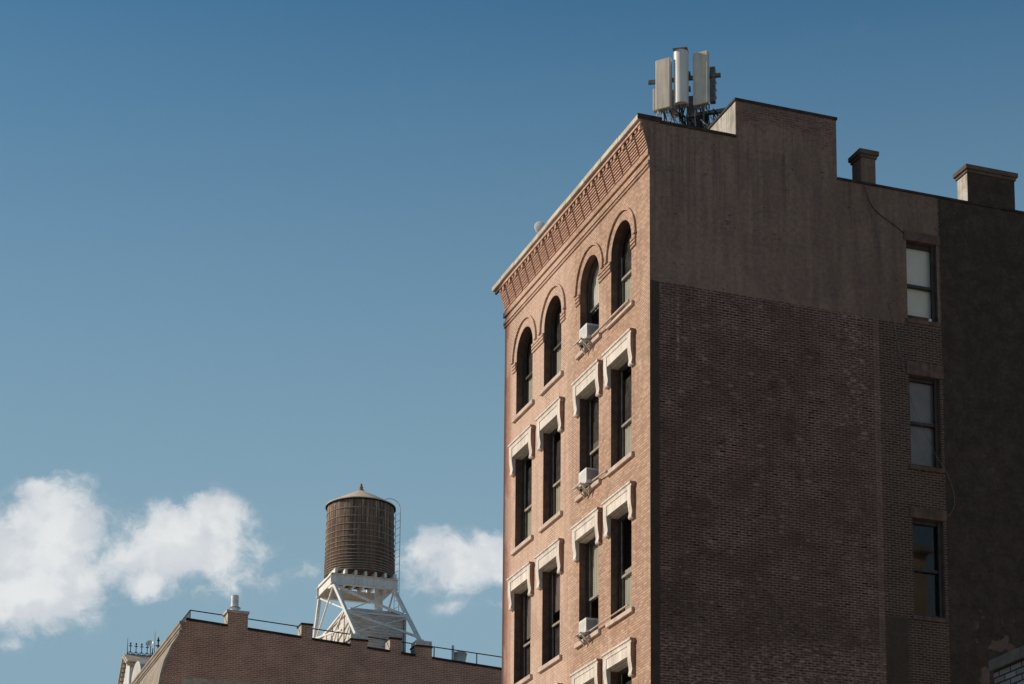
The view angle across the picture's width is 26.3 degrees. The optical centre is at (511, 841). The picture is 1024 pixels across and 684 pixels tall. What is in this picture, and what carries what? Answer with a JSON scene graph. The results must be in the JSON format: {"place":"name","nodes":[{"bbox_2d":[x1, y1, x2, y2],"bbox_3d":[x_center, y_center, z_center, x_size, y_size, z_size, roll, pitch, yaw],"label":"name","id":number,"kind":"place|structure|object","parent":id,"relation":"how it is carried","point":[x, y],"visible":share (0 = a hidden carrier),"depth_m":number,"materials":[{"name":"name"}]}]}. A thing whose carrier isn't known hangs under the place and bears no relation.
{"place":"outdoors","nodes":[
{"label":"outdoors","id":0,"kind":"place"},
{"bbox_2d":[117,595,501,683],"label":"mansard building","id":1,"kind":"structure","parent":0,"point":[233,648],"depth_m":82.91,"materials":[{"name":"brown brick"}]},
{"bbox_2d":[146,640,152,656],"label":"satellite dish","id":2,"kind":"object","parent":1,"relation":"on","point":[149,643],"visible":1,"depth_m":92.80,"materials":[{"name":"metal"}]},
{"bbox_2d":[181,610,501,663],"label":"roof railing","id":3,"kind":"object","parent":1,"relation":"on","point":[188,614],"visible":0.38,"depth_m":84.01,"materials":[{"name":"black metal"}]},
{"bbox_2d":[319,607,405,651],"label":"rooftop shed","id":4,"kind":"structure","parent":1,"relation":"on","point":[382,632],"depth_m":85.58,"materials":[{"name":"white metal"}]},
{"bbox_2d":[313,483,423,640],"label":"water tower","id":5,"kind":"structure","parent":1,"relation":"on","point":[359,545],"depth_m":86.50,"materials":[{"name":"brown wood"}]},
{"bbox_2d":[451,645,453,659],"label":"vent pipe","id":6,"kind":"object","parent":1,"relation":"on","point":[452,658],"visible":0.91,"depth_m":85.76,"materials":[{"name":"grey metal"}]},
{"bbox_2d":[454,651,466,661],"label":"roof vent","id":7,"kind":"object","parent":1,"relation":"on","point":[460,656],"visible":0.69,"depth_m":85.85,"materials":[{"name":"grey metal"}]},
{"bbox_2d":[0,0,1023,683],"label":"sky","id":8,"kind":"structure","parent":0,"point":[253,253],"materials":[{"name":"blue"}]},
{"bbox_2d":[989,646,1023,683],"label":"brick wall","id":9,"kind":"structure","parent":0,"point":[1007,668],"depth_m":22.07,"materials":[{"name":"white brick"}]},
{"label":"ground","id":10,"kind":"structure","parent":0,"visible":0},
{"bbox_2d":[492,97,1023,683],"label":"brick building","id":11,"kind":"structure","parent":10,"relation":"on","point":[724,401],"depth_m":54.50,"materials":[{"name":"brick"}]},
{"bbox_2d":[506,561,533,683],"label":"window","id":12,"kind":"structure","parent":11,"relation":"in","point":[525,574],"depth_m":60.62,"materials":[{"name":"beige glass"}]},
{"bbox_2d":[508,424,534,555],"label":"window","id":13,"kind":"structure","parent":11,"relation":"in","point":[526,438],"depth_m":61.26,"materials":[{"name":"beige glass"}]},
{"bbox_2d":[512,330,533,422],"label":"window","id":14,"kind":"structure","parent":11,"relation":"in","point":[528,401],"depth_m":61.96,"materials":[{"name":"brown glass"}]},
{"bbox_2d":[534,221,544,232],"bbox_3d":[0.820,-16.825,60.272,0.452,0.396,0.287,-7,-12,35],"label":"satellite dish","id":15,"kind":"object","parent":11,"relation":"on","point":[538,226],"visible":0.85,"depth_m":60.21,"materials":[{"name":"metal"}]},
{"bbox_2d":[534,538,563,672],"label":"window","id":16,"kind":"structure","parent":11,"relation":"in","point":[553,552],"depth_m":58.53,"materials":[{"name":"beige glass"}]},
{"bbox_2d":[535,396,563,532],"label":"window","id":17,"kind":"structure","parent":11,"relation":"in","point":[555,410],"depth_m":59.19,"materials":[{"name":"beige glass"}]},
{"bbox_2d":[539,299,562,395],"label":"window","id":18,"kind":"structure","parent":11,"relation":"in","point":[556,372],"depth_m":59.87,"materials":[{"name":"brown glass"}]},
{"bbox_2d":[573,617,597,646],"bbox_3d":[1.865,-5.249,55.287,0.473,0.645,0.573,4,-10,-19],"label":"air conditioner","id":19,"kind":"object","parent":11,"relation":"attached to","point":[586,624],"visible":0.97,"depth_m":55.09,"materials":[{"name":"white metal"}]},
{"bbox_2d":[573,467,598,498],"bbox_3d":[1.894,-9.098,55.950,0.506,0.690,0.613,4,-10,-19],"label":"air conditioner","id":20,"kind":"object","parent":11,"relation":"attached to","point":[587,475],"visible":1,"depth_m":55.74,"materials":[{"name":"white metal"}]},
{"bbox_2d":[573,323,598,354],"bbox_3d":[1.928,-12.921,56.610,0.506,0.690,0.613,4,-10,-19],"label":"air conditioner","id":21,"kind":"object","parent":11,"relation":"attached to","point":[587,331],"visible":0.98,"depth_m":56.40,"materials":[{"name":"white metal"}]},
{"bbox_2d":[570,507,601,648],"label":"window","id":22,"kind":"structure","parent":11,"relation":"in","point":[592,521],"depth_m":56.07,"materials":[{"name":"beige glass"}]},
{"bbox_2d":[570,658,601,683],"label":"window","id":23,"kind":"structure","parent":11,"relation":"in","point":[591,671],"depth_m":54.78,"materials":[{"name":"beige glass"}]},
{"bbox_2d":[571,359,602,502],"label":"window","id":24,"kind":"structure","parent":11,"relation":"in","point":[593,374],"depth_m":56.69,"materials":[{"name":"beige glass"}]},
{"bbox_2d":[575,258,600,359],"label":"window","id":25,"kind":"structure","parent":11,"relation":"in","point":[592,303],"depth_m":57.41,"materials":[{"name":"brown glass"}]},
{"bbox_2d":[592,470,606,480],"bbox_3d":[2.183,-9.170,55.035,0.059,0.094,0.943,4,-10,-19],"label":"conduit pipe","id":26,"kind":"object","parent":11,"relation":"attached to","point":[603,472],"visible":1,"depth_m":54.95,"materials":[{"name":"beige metal"}]},
{"bbox_2d":[589,604,628,631],"bbox_3d":[2.352,-5.468,53.822,0.055,0.055,2.541,4,-10,-19],"label":"conduit pipe","id":27,"kind":"object","parent":11,"relation":"attached to","point":[608,617],"visible":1,"depth_m":53.70,"materials":[{"name":"beige metal"}]},
{"bbox_2d":[591,299,629,336],"bbox_3d":[2.455,-13.108,55.047,0.080,0.080,2.441,4,-10,-19],"label":"conduit pipe","id":28,"kind":"object","parent":11,"relation":"attached to","point":[609,319],"visible":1,"depth_m":54.98,"materials":[{"name":"beige metal"}]},
{"bbox_2d":[602,328,634,476],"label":"window","id":29,"kind":"structure","parent":11,"relation":"in","point":[625,343],"depth_m":54.68,"materials":[{"name":"beige glass"}]},
{"bbox_2d":[601,480,635,627],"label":"window","id":30,"kind":"structure","parent":11,"relation":"in","point":[625,495],"depth_m":54.05,"materials":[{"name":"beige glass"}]},
{"bbox_2d":[601,637,635,683],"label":"window","id":31,"kind":"structure","parent":11,"relation":"in","point":[624,651],"depth_m":53.20,"materials":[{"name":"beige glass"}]},
{"bbox_2d":[606,224,633,329],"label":"window","id":32,"kind":"structure","parent":11,"relation":"in","point":[624,259],"depth_m":55.36,"materials":[{"name":"brown glass"}]},
{"bbox_2d":[648,47,724,128],"bbox_3d":[4.591,-18.374,56.417,2.213,4.088,0.640,-2,-10,13],"label":"antenna array","id":33,"kind":"object","parent":11,"relation":"on","point":[666,96],"visible":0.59,"depth_m":56.45,"materials":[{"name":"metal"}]},
{"bbox_2d":[863,185,954,515],"bbox_3d":[9.964,-12.345,55.129,2.426,8.487,0.014,4,-10,-19],"label":"hanging cable","id":34,"kind":"object","parent":11,"relation":"attached to","point":[901,358],"visible":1,"depth_m":55.01,"materials":[{"name":"black rubber"}]},
{"bbox_2d":[903,230,940,327],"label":"window","id":35,"kind":"structure","parent":11,"relation":"in","point":[921,296],"depth_m":55.88,"materials":[{"name":"grey glass"}]},
{"bbox_2d":[906,360,944,473],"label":"window","id":36,"kind":"structure","parent":11,"relation":"in","point":[923,392],"depth_m":55.24,"materials":[{"name":"grey glass"}]},
{"bbox_2d":[910,506,948,622],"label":"window","id":37,"kind":"structure","parent":11,"relation":"in","point":[927,536],"depth_m":55.42,"materials":[{"name":"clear glass"}]}
]}

